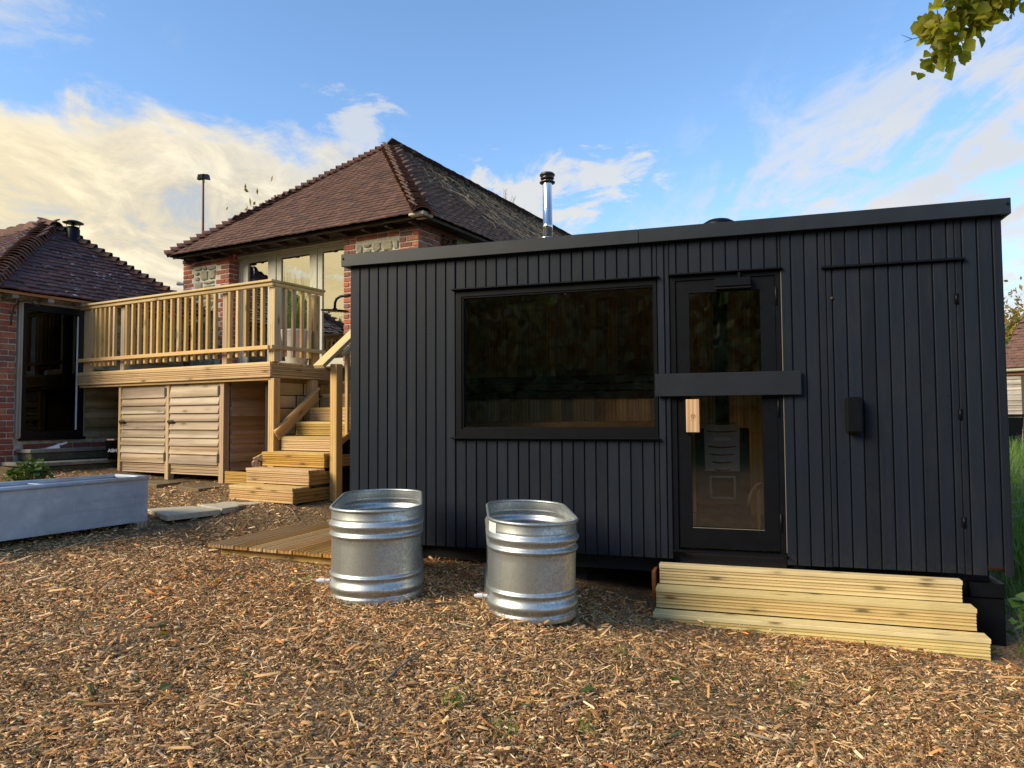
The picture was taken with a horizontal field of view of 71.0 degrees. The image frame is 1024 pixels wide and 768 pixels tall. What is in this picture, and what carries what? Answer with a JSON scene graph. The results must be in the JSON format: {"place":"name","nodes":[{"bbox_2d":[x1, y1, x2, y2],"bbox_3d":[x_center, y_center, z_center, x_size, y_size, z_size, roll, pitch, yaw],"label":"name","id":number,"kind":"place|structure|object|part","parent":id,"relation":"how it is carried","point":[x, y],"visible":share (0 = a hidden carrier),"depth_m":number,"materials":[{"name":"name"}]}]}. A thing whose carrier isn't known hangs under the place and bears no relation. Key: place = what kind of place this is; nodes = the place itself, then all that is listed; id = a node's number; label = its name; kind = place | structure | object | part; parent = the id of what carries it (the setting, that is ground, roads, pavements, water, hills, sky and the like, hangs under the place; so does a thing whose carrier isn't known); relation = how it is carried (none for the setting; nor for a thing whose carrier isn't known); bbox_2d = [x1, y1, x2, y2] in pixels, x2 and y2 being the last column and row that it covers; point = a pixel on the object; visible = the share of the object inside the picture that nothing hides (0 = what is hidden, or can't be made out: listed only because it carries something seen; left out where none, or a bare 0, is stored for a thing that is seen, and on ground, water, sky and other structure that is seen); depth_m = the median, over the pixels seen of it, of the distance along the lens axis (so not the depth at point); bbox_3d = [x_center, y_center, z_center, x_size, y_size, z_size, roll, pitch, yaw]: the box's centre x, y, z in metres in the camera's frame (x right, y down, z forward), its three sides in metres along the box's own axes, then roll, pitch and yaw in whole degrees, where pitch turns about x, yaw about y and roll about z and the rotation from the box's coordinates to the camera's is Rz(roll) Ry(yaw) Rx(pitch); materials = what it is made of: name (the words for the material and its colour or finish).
{"place":"outdoors","nodes":[
{"label":"outdoors","id":0,"kind":"place"},
{"bbox_2d":[42,441,67,448],"bbox_3d":[-6.261,0.834,9.834,0.306,0.091,0.110,2,-3,-41],"label":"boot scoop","id":1,"kind":"object","parent":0,"point":[57,445],"visible":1,"depth_m":9.82,"materials":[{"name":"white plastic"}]},
{"bbox_2d":[163,138,570,389],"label":"barn house","id":2,"kind":"structure","parent":0,"point":[392,194],"depth_m":11.63,"materials":[{"name":"brown tile"}]},
{"bbox_2d":[242,256,270,362],"bbox_3d":[-4.198,-1.135,11.852,0.650,1.895,0.050,-2,-3,29],"label":"glazed door","id":3,"kind":"structure","parent":2,"relation":"in","point":[255,269],"depth_m":11.85,"materials":[{"name":"beige paint"}]},
{"bbox_2d":[277,249,311,364],"bbox_3d":[-3.458,-1.158,11.447,0.775,1.895,0.050,-2,-3,29],"label":"glazed door","id":4,"kind":"structure","parent":2,"relation":"in","point":[295,261],"depth_m":11.47,"materials":[{"name":"beige paint"}]},
{"bbox_2d":[318,244,344,365],"bbox_3d":[-2.707,-1.181,11.037,0.710,1.895,0.050,-2,-3,29],"label":"glazed door","id":5,"kind":"structure","parent":2,"relation":"in","point":[329,258],"depth_m":11.08,"materials":[{"name":"beige paint"}]},
{"bbox_2d":[0,460,1023,767],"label":"ground","id":6,"kind":"structure","parent":0,"point":[632,584],"depth_m":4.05,"materials":[{"name":"wood"}]},
{"bbox_2d":[4,457,54,481],"bbox_3d":[-5.664,1.034,8.406,0.530,0.367,0.536,0,-3,0],"label":"garden plant","id":7,"kind":"object","parent":6,"relation":"on","point":[31,471],"visible":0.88,"depth_m":8.34,"materials":[{"name":"green plant"}]},
{"bbox_2d":[0,446,117,470],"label":"stone steps","id":8,"kind":"structure","parent":6,"relation":"on","point":[68,458],"depth_m":9.73,"materials":[{"name":"grey stone"}]},
{"bbox_2d":[105,439,117,458],"bbox_3d":[-5.524,0.902,10.010,0.277,0.279,0.274,0,-3,0],"label":"ash bucket","id":9,"kind":"object","parent":8,"relation":"on","point":[111,445],"visible":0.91,"depth_m":9.90,"materials":[{"name":"metal"}]},
{"bbox_2d":[0,474,149,540],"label":"zinc planter","id":10,"kind":"object","parent":6,"relation":"on","point":[34,508],"visible":1,"depth_m":6.06,"materials":[{"name":"grey metal"}]},
{"bbox_2d":[0,217,211,465],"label":"outbuilding","id":11,"kind":"structure","parent":6,"relation":"on","point":[59,272],"depth_m":10.23,"materials":[{"name":"dark clay tile"},{"name":"red brick"},{"name":"dark timber"}]},
{"bbox_2d":[9,300,40,324],"bbox_3d":[-6.525,-0.953,9.629,0.362,0.358,0.051,2,-4,-44],"label":"iron bracket","id":12,"kind":"object","parent":11,"relation":"attached to","point":[32,302],"visible":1,"depth_m":9.56,"materials":[{"name":"black metal"}]},
{"bbox_2d":[18,303,85,440],"bbox_3d":[-6.432,-0.153,10.069,0.130,1.867,0.880,-2,-3,29],"label":"door","id":13,"kind":"structure","parent":11,"relation":"in","point":[52,401],"depth_m":10.06,"materials":[{"name":"metal"}]},
{"bbox_2d":[121,521,146,528],"bbox_3d":[-3.505,1.290,6.598,0.340,0.056,0.100,-2,-3,29],"label":"support block","id":14,"kind":"object","parent":6,"relation":"on","point":[138,525],"depth_m":6.51,"materials":[{"name":"grey concrete"}]},
{"bbox_2d":[159,681,171,689],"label":"fallen leaf","id":15,"kind":"object","parent":6,"relation":"on","point":[164,685],"visible":0.94,"depth_m":3.30,"materials":[{"name":"green plant"}]},
{"bbox_2d":[148,480,189,487],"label":"paving slab","id":16,"kind":"structure","parent":6,"relation":"on","point":[156,484],"depth_m":8.96,"materials":[{"name":"stone"}]},
{"bbox_2d":[148,506,220,520],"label":"paving slab","id":17,"kind":"structure","parent":6,"relation":"on","point":[174,513],"depth_m":6.95,"materials":[{"name":"stone"}]},
{"bbox_2d":[178,484,222,491],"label":"paving slab","id":18,"kind":"structure","parent":6,"relation":"on","point":[197,487],"depth_m":8.52,"materials":[{"name":"stone"}]},
{"bbox_2d":[197,174,209,233],"bbox_3d":[-6.079,-1.468,14.083,0.230,5.380,0.100,0,-3,0],"label":"floodlight mast","id":19,"kind":"object","parent":6,"relation":"on","point":[203,177],"visible":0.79,"depth_m":14.16,"materials":[{"name":"metal"}]},
{"bbox_2d":[77,279,344,484],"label":"raised deck","id":20,"kind":"structure","parent":6,"relation":"on","point":[100,339],"depth_m":9.05,"materials":[{"name":"brown wood"}]},
{"bbox_2d":[276,264,330,364],"bbox_3d":[-2.716,-0.887,9.140,0.928,1.307,0.996,0,-3,0],"label":"potted plant","id":21,"kind":"object","parent":20,"relation":"on","point":[294,360],"visible":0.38,"depth_m":8.97,"materials":[{"name":"green plant"}]},
{"bbox_2d":[117,381,324,482],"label":"log store","id":22,"kind":"structure","parent":6,"relation":"on","point":[169,431],"depth_m":9.25,"materials":[{"name":"brown wood"}]},
{"bbox_2d":[118,384,166,462],"bbox_3d":[-4.951,0.531,9.637,0.993,1.029,0.100,-2,-3,29],"label":"cupboard door","id":23,"kind":"structure","parent":22,"relation":"in","point":[142,420],"depth_m":9.62,"materials":[{"name":"brown wood"}]},
{"bbox_2d":[167,382,219,464],"bbox_3d":[-4.052,0.503,9.149,0.996,1.031,0.100,-2,-3,29],"label":"cupboard door","id":24,"kind":"structure","parent":22,"relation":"in","point":[193,421],"depth_m":9.13,"materials":[{"name":"brown wood"}]},
{"bbox_2d":[198,501,265,512],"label":"paving slab","id":25,"kind":"structure","parent":6,"relation":"on","point":[227,507],"depth_m":7.34,"materials":[{"name":"stone"}]},
{"bbox_2d":[226,176,275,210],"bbox_3d":[-8.599,-1.993,25.687,4.417,10.358,5.169,-2,-3,34],"label":"tall autumn tree","id":26,"kind":"object","parent":6,"relation":"on","point":[246,190],"depth_m":24.65,"materials":[{"name":"green plant"}]},
{"bbox_2d":[250,656,271,671],"bbox_3d":[-1.248,1.407,3.604,0.027,0.032,0.257,2,-4,-43],"label":"stick","id":27,"kind":"object","parent":6,"relation":"on","point":[252,657],"visible":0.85,"depth_m":3.62,"materials":[{"name":"wood"}]},
{"bbox_2d":[208,523,330,564],"bbox_3d":[-1.697,1.398,6.370,1.267,0.117,1.355,-1,-3,21],"label":"duckboard","id":28,"kind":"object","parent":6,"relation":"on","point":[306,543],"visible":0.48,"depth_m":5.98,"materials":[{"name":"brown wood"}]},
{"bbox_2d":[229,329,350,503],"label":"deck stairs","id":29,"kind":"structure","parent":6,"relation":"on","point":[322,463],"depth_m":7.92,"materials":[{"name":"brown wood"}]},
{"bbox_2d":[251,460,260,466],"bbox_3d":[-3.053,0.955,8.581,0.107,0.087,0.280,9,-6,-19],"label":"firewood log","id":30,"kind":"object","parent":29,"relation":"on","point":[256,463],"visible":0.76,"depth_m":8.45,"materials":[{"name":"brown wood"}]},
{"bbox_2d":[253,453,262,460],"bbox_3d":[-3.045,0.878,8.668,0.145,0.090,0.280,9,-6,-19],"label":"firewood log","id":31,"kind":"object","parent":30,"relation":"on","point":[259,457],"visible":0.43,"depth_m":8.54,"materials":[{"name":"brown wood"}]},
{"bbox_2d":[265,382,329,484],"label":"sleeper wall","id":32,"kind":"structure","parent":6,"relation":"on","point":[293,396],"depth_m":8.79,"materials":[{"name":"brown wood"}]},
{"bbox_2d":[289,573,311,583],"bbox_3d":[-1.498,1.369,5.083,0.155,0.057,0.209,0,-3,0],"label":"grass tuft","id":33,"kind":"object","parent":6,"relation":"on","point":[306,577],"visible":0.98,"depth_m":5.09,"materials":[{"name":"green plant"}]},
{"bbox_2d":[342,637,385,646],"bbox_3d":[-0.809,1.411,3.923,0.299,0.021,0.022,-2,-3,24],"label":"stick","id":34,"kind":"object","parent":6,"relation":"on","point":[361,642],"visible":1,"depth_m":3.92,"materials":[{"name":"brown wood"}]},
{"bbox_2d":[316,489,423,605],"bbox_3d":[-1.018,1.152,5.325,0.719,0.609,1.435,0,-3,-7],"label":"plunge tank","id":35,"kind":"object","parent":6,"relation":"on","point":[376,550],"visible":1,"depth_m":4.69,"materials":[{"name":"metal"}]},
{"bbox_2d":[385,649,424,680],"bbox_3d":[-0.542,1.430,3.686,0.027,0.046,0.420,-1,-3,21],"label":"stick","id":36,"kind":"object","parent":6,"relation":"on","point":[395,671],"visible":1,"depth_m":3.63,"materials":[{"name":"grey wood"}]},
{"bbox_2d":[421,600,460,606],"bbox_3d":[-0.466,1.420,4.658,0.290,0.022,0.044,2,-3,-35],"label":"stick","id":37,"kind":"object","parent":6,"relation":"on","point":[438,603],"visible":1,"depth_m":4.67,"materials":[{"name":"wood"}]},
{"bbox_2d":[440,682,466,709],"bbox_3d":[-0.271,1.442,3.330,0.179,0.094,0.184,1,-3,-21],"label":"grass tuft","id":38,"kind":"object","parent":6,"relation":"on","point":[453,700],"visible":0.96,"depth_m":3.32,"materials":[{"name":"green plant"}]},
{"bbox_2d":[483,710,519,738],"bbox_3d":[-0.052,1.472,3.130,0.221,0.082,0.212,0,-3,0],"label":"grass tuft","id":39,"kind":"object","parent":6,"relation":"on","point":[508,724],"visible":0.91,"depth_m":3.12,"materials":[{"name":"plant"}]},
{"bbox_2d":[479,715,530,745],"bbox_3d":[-0.037,1.486,3.081,0.298,0.045,0.021,-3,-4,43],"label":"stick","id":40,"kind":"object","parent":6,"relation":"on","point":[485,721],"visible":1,"depth_m":3.10,"materials":[{"name":"brown wood"}]},
{"bbox_2d":[474,499,578,624],"bbox_3d":[0.081,1.203,5.073,0.687,0.625,1.273,1,-2,-3],"label":"plunge tank","id":41,"kind":"object","parent":6,"relation":"on","point":[530,565],"visible":1,"depth_m":4.51,"materials":[{"name":"metal"}]},
{"bbox_2d":[560,696,598,707],"bbox_3d":[0.328,1.513,3.422,0.240,0.017,0.015,2,-3,-36],"label":"stick","id":42,"kind":"object","parent":6,"relation":"on","point":[576,702],"visible":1,"depth_m":3.40,"materials":[{"name":"grey wood"}]},
{"bbox_2d":[580,686,593,692],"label":"fallen leaf","id":43,"kind":"object","parent":6,"relation":"on","point":[587,688],"visible":1,"depth_m":3.56,"materials":[{"name":"green plant"}]},
{"bbox_2d":[580,704,595,737],"bbox_3d":[0.319,1.474,3.119,0.095,0.130,0.180,0,-3,0],"label":"grass tuft","id":44,"kind":"object","parent":6,"relation":"on","point":[583,728],"visible":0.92,"depth_m":3.15,"materials":[{"name":"green plant"}]},
{"bbox_2d":[613,644,628,655],"bbox_3d":[0.624,1.539,4.173,0.105,0.073,0.129,1,-3,-32],"label":"grass tuft","id":45,"kind":"object","parent":6,"relation":"on","point":[620,650],"visible":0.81,"depth_m":4.17,"materials":[{"name":"green plant"}]},
{"bbox_2d":[321,171,1013,646],"bbox_3d":[1.142,-0.163,6.923,5.633,4.282,2.471,-1,-3,18],"label":"sauna cabin","id":46,"kind":"object","parent":6,"relation":"on","point":[861,383],"visible":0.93,"depth_m":5.65,"materials":[{"name":"wood"}]},
{"bbox_2d":[450,275,659,439],"bbox_3d":[0.338,-0.192,6.016,1.788,1.302,0.152,-1,-3,18],"label":"window","id":47,"kind":"structure","parent":46,"relation":"in","point":[644,282],"depth_m":6.01,"materials":[{"name":"metal"}]},
{"bbox_2d":[695,292,750,528],"bbox_3d":[1.797,0.136,6.298,0.520,2.340,0.490,-1,-3,18],"label":"sauna stove","id":48,"kind":"object","parent":46,"relation":"on","point":[722,470],"visible":0.9,"depth_m":6.09,"materials":[{"name":"metal"}]},
{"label":"fire door","id":49,"kind":"part","parent":48,"relation":"part of","materials":[{"name":"metal"}]},
{"bbox_2d":[655,267,801,557],"bbox_3d":[1.665,0.212,5.568,1.073,2.180,0.152,-1,-3,18],"label":"door","id":50,"kind":"structure","parent":46,"relation":"in","point":[771,382],"depth_m":5.52,"materials":[{"name":"wood"}]},
{"bbox_2d":[747,482,762,528],"bbox_3d":[1.986,1.040,5.855,0.132,0.491,0.028,-1,-3,18],"label":"sauna ladle","id":51,"kind":"object","parent":46,"relation":"on","point":[755,486],"visible":0.83,"depth_m":5.84,"materials":[{"name":"brown wood"}]},
{"bbox_2d":[821,257,966,573],"bbox_3d":[2.764,0.223,5.185,0.938,2.216,0.082,-1,-3,18],"label":"cupboard door","id":52,"kind":"structure","parent":46,"relation":"in","point":[897,497],"depth_m":5.18,"materials":[{"name":"wood"}]},
{"bbox_2d":[669,676,678,684],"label":"fallen leaf","id":53,"kind":"object","parent":6,"relation":"on","point":[674,678],"visible":0.82,"depth_m":3.82,"materials":[{"name":"green plant"}]},
{"bbox_2d":[733,713,782,742],"bbox_3d":[1.132,1.588,3.318,0.137,0.033,0.246,0,-3,-4],"label":"stick","id":54,"kind":"object","parent":6,"relation":"on","point":[756,724],"visible":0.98,"depth_m":3.38,"materials":[{"name":"brown wood"}]},
{"bbox_2d":[788,672,805,688],"bbox_3d":[1.555,1.634,3.939,0.170,0.090,0.116,0,-3,0],"label":"grass tuft","id":55,"kind":"object","parent":6,"relation":"on","point":[796,682],"visible":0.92,"depth_m":3.96,"materials":[{"name":"green plant"}]},
{"bbox_2d":[652,562,990,660],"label":"timber steps","id":56,"kind":"structure","parent":6,"relation":"on","point":[958,619],"depth_m":5.10,"materials":[{"name":"brown wood"}]},
{"bbox_2d":[804,693,845,696],"bbox_3d":[1.669,1.657,3.833,0.219,0.025,0.018,0,-3,0],"label":"stick","id":57,"kind":"object","parent":6,"relation":"on","point":[821,694],"visible":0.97,"depth_m":3.83,"materials":[{"name":"wood"}]},
{"bbox_2d":[903,0,1023,80],"bbox_3d":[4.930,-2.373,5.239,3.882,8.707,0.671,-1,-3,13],"label":"lime tree","id":58,"kind":"object","parent":6,"relation":"on","point":[937,31],"visible":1,"depth_m":5.56,"materials":[{"name":"green plant"}]},
{"bbox_2d":[1005,322,1016,344],"bbox_3d":[17.558,-0.182,25.280,4.183,4.882,3.630,-1,-3,11],"label":"hedge tree","id":59,"kind":"object","parent":6,"relation":"on","point":[1007,328],"visible":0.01,"depth_m":25.00,"materials":[{"name":"green plant"}]},
{"bbox_2d":[1004,277,1023,348],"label":"autumn tree","id":60,"kind":"object","parent":6,"relation":"on","point":[1016,318],"visible":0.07,"depth_m":28.80,"materials":[{"name":"green plant"}]},
{"bbox_2d":[1006,317,1023,445],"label":"weatherboard barn","id":61,"kind":"structure","parent":6,"relation":"on","point":[1015,367],"depth_m":17.76,"materials":[{"name":"wood"}]},
{"bbox_2d":[1006,592,1023,647],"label":"weed","id":62,"kind":"object","parent":6,"relation":"on","point":[1017,601],"visible":0.98,"depth_m":4.92,"materials":[{"name":"green plant"}]},
{"bbox_2d":[1008,414,1023,450],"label":"wheelie bin","id":63,"kind":"object","parent":6,"relation":"on","point":[1015,421],"visible":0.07,"depth_m":16.58,"materials":[{"name":"plastic"}]},
{"bbox_2d":[1010,435,1022,520],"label":"wire fence","id":64,"kind":"object","parent":6,"relation":"on","point":[1018,475],"visible":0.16,"depth_m":7.05,"materials":[{"name":"metal"}]},
{"bbox_2d":[1017,642,1023,658],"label":"grass tuft","id":65,"kind":"object","parent":6,"relation":"on","point":[1021,653],"visible":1,"depth_m":4.75,"materials":[{"name":"green plant"}]},
{"bbox_2d":[0,0,1023,333],"label":"sky","id":66,"kind":"structure","parent":0,"point":[643,114],"materials":[{"name":"blue"}]},
{"bbox_2d":[989,437,1023,614],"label":"long grass","id":67,"kind":"structure","parent":0,"point":[1017,530],"depth_m":7.20,"materials":[{"name":"green plant"}]}
]}

